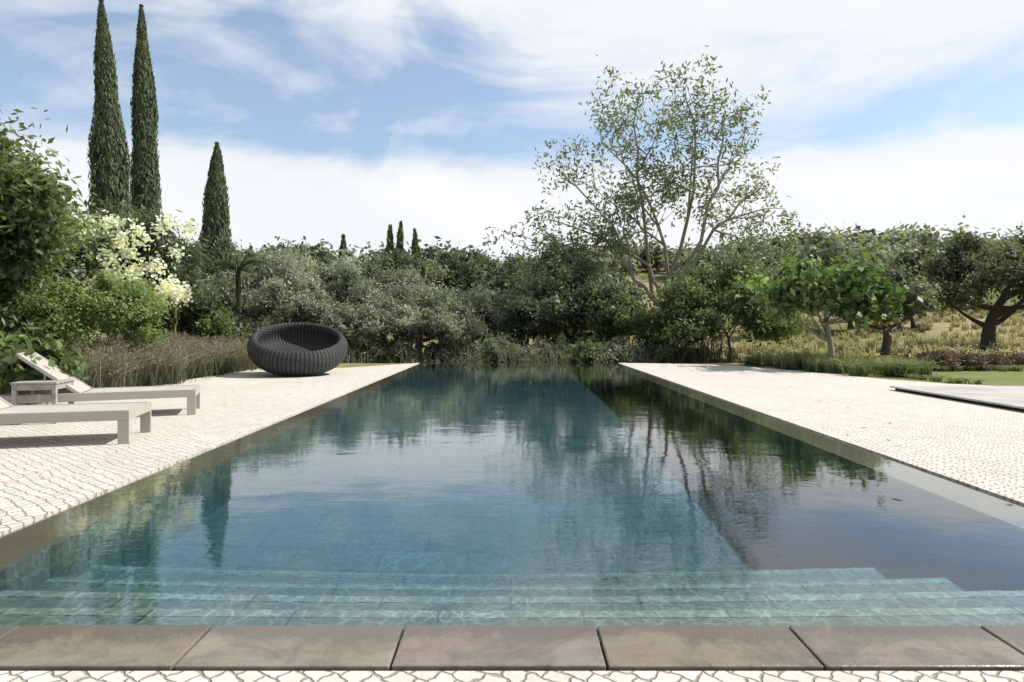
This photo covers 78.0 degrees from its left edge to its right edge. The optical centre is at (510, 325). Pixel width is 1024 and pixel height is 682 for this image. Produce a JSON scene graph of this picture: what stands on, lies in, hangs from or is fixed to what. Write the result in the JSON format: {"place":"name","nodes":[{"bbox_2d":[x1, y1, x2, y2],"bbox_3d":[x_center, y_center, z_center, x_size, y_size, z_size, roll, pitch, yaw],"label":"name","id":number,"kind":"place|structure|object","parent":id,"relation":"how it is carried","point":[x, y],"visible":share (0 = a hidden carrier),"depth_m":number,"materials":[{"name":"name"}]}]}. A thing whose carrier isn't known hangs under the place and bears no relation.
{"place":"outdoors","nodes":[
{"label":"outdoors","id":0,"kind":"place"},
{"bbox_2d":[0,363,1023,681],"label":"terrace cobbles","id":1,"kind":"object","parent":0,"point":[48,469],"visible":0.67,"depth_m":6.12,"materials":[{"name":"beige stone"}]},
{"bbox_2d":[10,379,74,424],"bbox_3d":[-5.373,0.865,7.273,0.460,0.470,0.454,0,0,-12],"label":"side table","id":2,"kind":"object","parent":1,"relation":"on","point":[34,385],"visible":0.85,"depth_m":7.09,"materials":[{"name":"grey wood"}]},
{"bbox_2d":[0,397,151,443],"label":"sun lounger","id":3,"kind":"object","parent":1,"relation":"on","point":[122,414],"visible":1,"depth_m":5.88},
{"bbox_2d":[0,352,199,414],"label":"sun lounger","id":4,"kind":"object","parent":1,"relation":"on","point":[81,390],"visible":0.73,"depth_m":7.59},
{"bbox_2d":[247,322,347,376],"bbox_3d":[-4.818,0.516,14.353,2.157,1.198,2.090,0,0,0],"label":"wicker daybed","id":5,"kind":"object","parent":1,"relation":"on","point":[296,349],"visible":1,"depth_m":14.07,"materials":[{"name":"black wicker"}]},
{"bbox_2d":[889,386,1023,410],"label":"platform deck","id":6,"kind":"structure","parent":1,"relation":"on","point":[1009,397],"depth_m":9.62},
{"bbox_2d":[0,0,1023,264],"label":"sky","id":7,"kind":"structure","parent":0,"point":[328,119],"materials":[{"name":"blue"}]},
{"bbox_2d":[27,268,1023,404],"bbox_3d":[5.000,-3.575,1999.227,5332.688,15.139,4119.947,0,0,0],"label":"terrain","id":8,"kind":"structure","parent":0,"point":[935,330],"depth_m":40.03,"materials":[{"name":"plant"}]},
{"bbox_2d":[0,128,84,289],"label":"tree","id":9,"kind":"object","parent":8,"relation":"on","point":[37,269],"visible":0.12,"depth_m":9.18,"materials":[{"name":"green plant"}]},
{"bbox_2d":[0,260,92,337],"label":"shrub","id":10,"kind":"object","parent":8,"relation":"on","point":[12,324],"visible":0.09,"depth_m":13.22,"materials":[{"name":"green plant"}]},
{"bbox_2d":[0,317,100,394],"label":"shrub","id":11,"kind":"object","parent":8,"relation":"on","point":[55,352],"visible":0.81,"depth_m":7.76,"materials":[{"name":"green plant"}]},
{"bbox_2d":[0,75,135,318],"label":"tree","id":12,"kind":"object","parent":8,"relation":"on","point":[30,191],"visible":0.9,"depth_m":9.24,"materials":[{"name":"green plant"}]},
{"bbox_2d":[2,268,178,353],"bbox_3d":[-7.568,-0.280,11.358,2.763,1.786,2.577,0,0,0],"label":"bush","id":13,"kind":"object","parent":8,"relation":"on","point":[133,309],"visible":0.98,"depth_m":11.05,"materials":[{"name":"green plant"}]},
{"bbox_2d":[85,0,133,338],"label":"tall cypress","id":14,"kind":"object","parent":8,"relation":"on","point":[108,154],"visible":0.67,"depth_m":18.69,"materials":[{"name":"green plant"}]},
{"bbox_2d":[20,178,231,344],"bbox_3d":[-9.833,-1.278,15.198,5.782,4.221,4.673,0,0,-22],"label":"flowering tree","id":15,"kind":"object","parent":8,"relation":"on","point":[162,256],"visible":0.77,"depth_m":14.83,"materials":[{"name":"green plant"}]},
{"bbox_2d":[0,326,260,404],"bbox_3d":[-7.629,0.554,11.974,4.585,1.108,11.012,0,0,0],"label":"ornamental grass","id":16,"kind":"structure","parent":8,"relation":"on","point":[103,374],"depth_m":11.82,"materials":[{"name":"green plant"}]},
{"bbox_2d":[130,4,162,227],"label":"tall cypress","id":17,"kind":"object","parent":8,"relation":"on","point":[144,134],"visible":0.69,"depth_m":20.25,"materials":[{"name":"green plant"}]},
{"bbox_2d":[118,232,210,334],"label":"flowering tree","id":18,"kind":"object","parent":8,"relation":"on","point":[192,302],"visible":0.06,"depth_m":16.88,"materials":[{"name":"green plant"}]},
{"bbox_2d":[173,307,176,332],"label":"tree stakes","id":19,"kind":"object","parent":8,"relation":"on","point":[174,316],"visible":0.11,"depth_m":17.97,"materials":[{"name":"wood"}]},
{"bbox_2d":[125,291,249,342],"bbox_3d":[-9.836,-0.155,18.713,3.624,2.001,3.158,0,0,-33],"label":"shrub","id":20,"kind":"object","parent":8,"relation":"on","point":[210,322],"visible":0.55,"depth_m":18.39,"materials":[{"name":"green plant"}]},
{"bbox_2d":[166,309,261,344],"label":"shrub","id":21,"kind":"object","parent":8,"relation":"on","point":[182,329],"visible":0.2,"depth_m":18.84,"materials":[{"name":"green plant"}]},
{"bbox_2d":[196,141,235,311],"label":"cypress","id":22,"kind":"object","parent":8,"relation":"on","point":[216,216],"visible":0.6,"depth_m":21.73,"materials":[{"name":"green plant"}]},
{"bbox_2d":[201,253,271,338],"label":"palm","id":23,"kind":"object","parent":8,"relation":"on","point":[237,268],"visible":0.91,"depth_m":19.56,"materials":[{"name":"green plant"}]},
{"bbox_2d":[203,239,336,338],"bbox_3d":[-9.303,-1.147,22.746,6.131,4.381,5.967,0,0,0],"label":"olive","id":24,"kind":"object","parent":8,"relation":"on","point":[259,271],"visible":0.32,"depth_m":21.86,"materials":[{"name":"green plant"}]},
{"bbox_2d":[242,269,342,332],"bbox_3d":[-7.144,0.275,21.018,3.558,4.304,3.766,0,0,0],"label":"bush","id":25,"kind":"object","parent":8,"relation":"on","point":[287,299],"visible":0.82,"depth_m":20.23,"materials":[{"name":"green plant"}]},
{"bbox_2d":[242,244,370,331],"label":"olive","id":26,"kind":"object","parent":8,"relation":"on","point":[326,273],"visible":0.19,"depth_m":24.82,"materials":[{"name":"green plant"}]},
{"bbox_2d":[275,245,362,271],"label":"bush","id":27,"kind":"object","parent":8,"relation":"on","point":[325,261],"visible":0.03,"depth_m":47.93,"materials":[{"name":"green plant"}]},
{"bbox_2d":[290,299,382,362],"bbox_3d":[-5.599,0.798,20.919,3.091,3.422,2.735,0,0,0],"label":"bush","id":28,"kind":"object","parent":8,"relation":"on","point":[339,317],"visible":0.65,"depth_m":20.24,"materials":[{"name":"green plant"}]},
{"bbox_2d":[321,258,437,362],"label":"olive","id":29,"kind":"object","parent":8,"relation":"on","point":[405,287],"visible":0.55,"depth_m":23.46,"materials":[{"name":"green plant"}]},
{"bbox_2d":[313,241,447,341],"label":"evergreen tree","id":30,"kind":"object","parent":8,"relation":"on","point":[395,262],"visible":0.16,"depth_m":41.50,"materials":[{"name":"green plant"}]},
{"bbox_2d":[341,293,428,347],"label":"bush","id":31,"kind":"object","parent":8,"relation":"on","point":[391,318],"visible":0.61,"depth_m":20.84,"materials":[{"name":"green plant"}]},
{"bbox_2d":[378,272,470,359],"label":"olive","id":32,"kind":"object","parent":8,"relation":"on","point":[459,291],"visible":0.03,"depth_m":25.36,"materials":[{"name":"green plant"}]},
{"bbox_2d":[382,233,500,345],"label":"evergreen tree","id":33,"kind":"object","parent":8,"relation":"on","point":[446,269],"visible":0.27,"depth_m":42.53,"materials":[{"name":"green plant"}]},
{"bbox_2d":[404,287,492,360],"bbox_3d":[-2.521,0.604,21.439,3.651,3.879,3.109,0,0,39],"label":"bush","id":34,"kind":"object","parent":8,"relation":"on","point":[449,323],"visible":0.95,"depth_m":20.63,"materials":[{"name":"green plant"}]},
{"bbox_2d":[416,281,526,362],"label":"olive","id":35,"kind":"object","parent":8,"relation":"on","point":[480,298],"visible":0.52,"depth_m":23.59,"materials":[{"name":"green plant"}]},
{"bbox_2d":[448,249,562,362],"bbox_3d":[-0.331,-0.635,40.298,8.289,8.684,6.532,0,0,24],"label":"evergreen tree","id":36,"kind":"object","parent":8,"relation":"on","point":[482,272],"visible":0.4,"depth_m":39.31,"materials":[{"name":"green plant"}]},
{"bbox_2d":[471,286,571,346],"bbox_3d":[0.306,0.391,25.093,4.114,4.516,3.800,0,0,25],"label":"bush","id":37,"kind":"object","parent":8,"relation":"on","point":[521,338],"visible":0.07,"depth_m":24.71,"materials":[{"name":"green plant"}]},
{"bbox_2d":[344,325,710,362],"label":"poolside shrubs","id":38,"kind":"object","parent":8,"relation":"on","point":[626,351],"visible":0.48,"depth_m":20.33,"materials":[{"name":"green plant"}]},
{"bbox_2d":[342,325,745,363],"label":"ornamental grass","id":39,"kind":"structure","parent":8,"relation":"on","point":[716,356],"depth_m":19.66,"materials":[{"name":"green plant"}]},
{"bbox_2d":[497,257,613,362],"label":"evergreen tree","id":40,"kind":"object","parent":8,"relation":"on","point":[511,285],"visible":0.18,"depth_m":36.88,"materials":[{"name":"green plant"}]},
{"bbox_2d":[488,259,654,344],"bbox_3d":[2.041,0.054,23.055,5.772,5.005,4.927,0,0,-17],"label":"tree","id":41,"kind":"object","parent":8,"relation":"on","point":[530,312],"visible":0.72,"depth_m":22.08,"materials":[{"name":"green plant"}]},
{"bbox_2d":[571,253,655,345],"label":"bush","id":42,"kind":"object","parent":8,"relation":"on","point":[616,277],"visible":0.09,"depth_m":42.64,"materials":[{"name":"green plant"}]},
{"bbox_2d":[571,289,659,347],"bbox_3d":[3.968,0.588,22.032,3.038,3.917,3.017,0,0,35],"label":"dark shrub","id":43,"kind":"object","parent":8,"relation":"on","point":[616,316],"visible":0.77,"depth_m":21.46,"materials":[{"name":"green plant"}]},
{"bbox_2d":[482,45,803,341],"bbox_3d":[5.797,-5.129,25.940,12.940,13.299,9.604,0,0,-30],"label":"tree","id":44,"kind":"object","parent":8,"relation":"on","point":[553,246],"visible":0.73,"depth_m":25.72,"materials":[{"name":"green plant"}]},
{"bbox_2d":[623,305,671,355],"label":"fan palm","id":45,"kind":"object","parent":8,"relation":"on","point":[644,319],"visible":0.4,"depth_m":20.60,"materials":[{"name":"green plant"}]},
{"bbox_2d":[638,290,729,360],"bbox_3d":[5.659,0.359,20.223,2.714,3.130,3.242,0,0,41],"label":"citrus shrub","id":46,"kind":"object","parent":8,"relation":"on","point":[680,324],"visible":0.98,"depth_m":19.54,"materials":[{"name":"green plant"}]},
{"bbox_2d":[646,244,815,360],"bbox_3d":[7.437,-0.673,20.949,5.567,3.858,5.576,0,0,25],"label":"tree","id":47,"kind":"object","parent":8,"relation":"on","point":[749,313],"visible":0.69,"depth_m":20.01,"materials":[{"name":"green plant"}]},
{"bbox_2d":[596,302,1023,365],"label":"dry grass field","id":48,"kind":"structure","parent":8,"relation":"on","point":[918,346],"depth_m":30.98,"materials":[{"name":"beige plant"}]},
{"bbox_2d":[735,239,926,356],"bbox_3d":[8.440,-0.462,16.893,4.419,3.391,3.931,0,0,0],"label":"fig tree","id":49,"kind":"object","parent":8,"relation":"on","point":[807,286],"visible":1,"depth_m":16.10,"materials":[{"name":"green plant"}]},
{"bbox_2d":[732,350,946,377],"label":"grass tufts","id":50,"kind":"object","parent":8,"relation":"on","point":[826,363],"visible":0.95,"depth_m":14.82,"materials":[{"name":"green plant"}]},
{"bbox_2d":[821,253,950,354],"bbox_3d":[14.216,-0.815,24.174,4.221,4.107,4.319,0,0,0],"label":"tree","id":51,"kind":"object","parent":8,"relation":"on","point":[928,302],"visible":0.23,"depth_m":23.48,"materials":[{"name":"green plant"}]},
{"bbox_2d":[845,363,1023,371],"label":"lawn edge grass","id":52,"kind":"structure","parent":8,"relation":"on","point":[1000,368],"depth_m":15.31,"materials":[{"name":"green plant"}]},
{"bbox_2d":[868,343,1023,370],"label":"shrubs","id":53,"kind":"object","parent":8,"relation":"on","point":[951,358],"visible":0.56,"depth_m":15.70,"materials":[{"name":"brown plant"}]},
{"bbox_2d":[907,222,1023,351],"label":"tree","id":54,"kind":"object","parent":8,"relation":"on","point":[966,284],"visible":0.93,"depth_m":26.93,"materials":[{"name":"green plant"}]},
{"bbox_2d":[1006,277,1023,293],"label":"cork oak","id":55,"kind":"object","parent":8,"relation":"on","point":[1020,285],"visible":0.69,"depth_m":25.25,"materials":[{"name":"green plant"}]},
{"bbox_2d":[73,215,1016,343],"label":"trees","id":56,"kind":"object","parent":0,"point":[901,238],"depth_m":84.89,"materials":[{"name":"green plant"}]},
{"bbox_2d":[338,220,420,261],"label":"distant cypress","id":57,"kind":"object","parent":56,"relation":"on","point":[415,246],"visible":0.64,"depth_m":84.74,"materials":[{"name":"green plant"}]},
{"bbox_2d":[759,228,1023,331],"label":"trees","id":58,"kind":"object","parent":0,"point":[899,258],"depth_m":53.68,"materials":[{"name":"green plant"}]},
{"bbox_2d":[908,371,1023,385],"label":"lawn","id":59,"kind":"structure","parent":0,"point":[1003,378],"depth_m":13.72,"materials":[{"name":"green plant"}]},
{"bbox_2d":[870,369,986,384],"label":"lawn edge grass","id":60,"kind":"structure","parent":59,"relation":"on","point":[941,378],"depth_m":12.53,"materials":[{"name":"green plant"}]},
{"bbox_3d":[0.235,2.010,10.520,5.870,1.780,16.520,0,0,0],"label":"pool basin","id":61,"kind":"object","parent":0,"visible":0},
{"bbox_2d":[0,363,1023,628],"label":"pool water","id":62,"kind":"structure","parent":61,"relation":"in","point":[596,495],"depth_m":3.51,"materials":[{"name":"blue liquid"}]},
{"bbox_2d":[0,625,1023,670],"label":"pool coping","id":63,"kind":"object","parent":61,"relation":"on","point":[461,648],"visible":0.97,"depth_m":2.15,"materials":[{"name":"grey stone"}]},
{"bbox_3d":[0.500,1.239,10.395,29.000,0.222,16.770,0,0,0],"label":"pool slot drain","id":64,"kind":"object","parent":61,"relation":"in","visible":0},
{"bbox_2d":[224,370,1013,504],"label":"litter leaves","id":65,"kind":"object","parent":64,"relation":"on","point":[651,446],"visible":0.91,"depth_m":7.16,"materials":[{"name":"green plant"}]}
]}

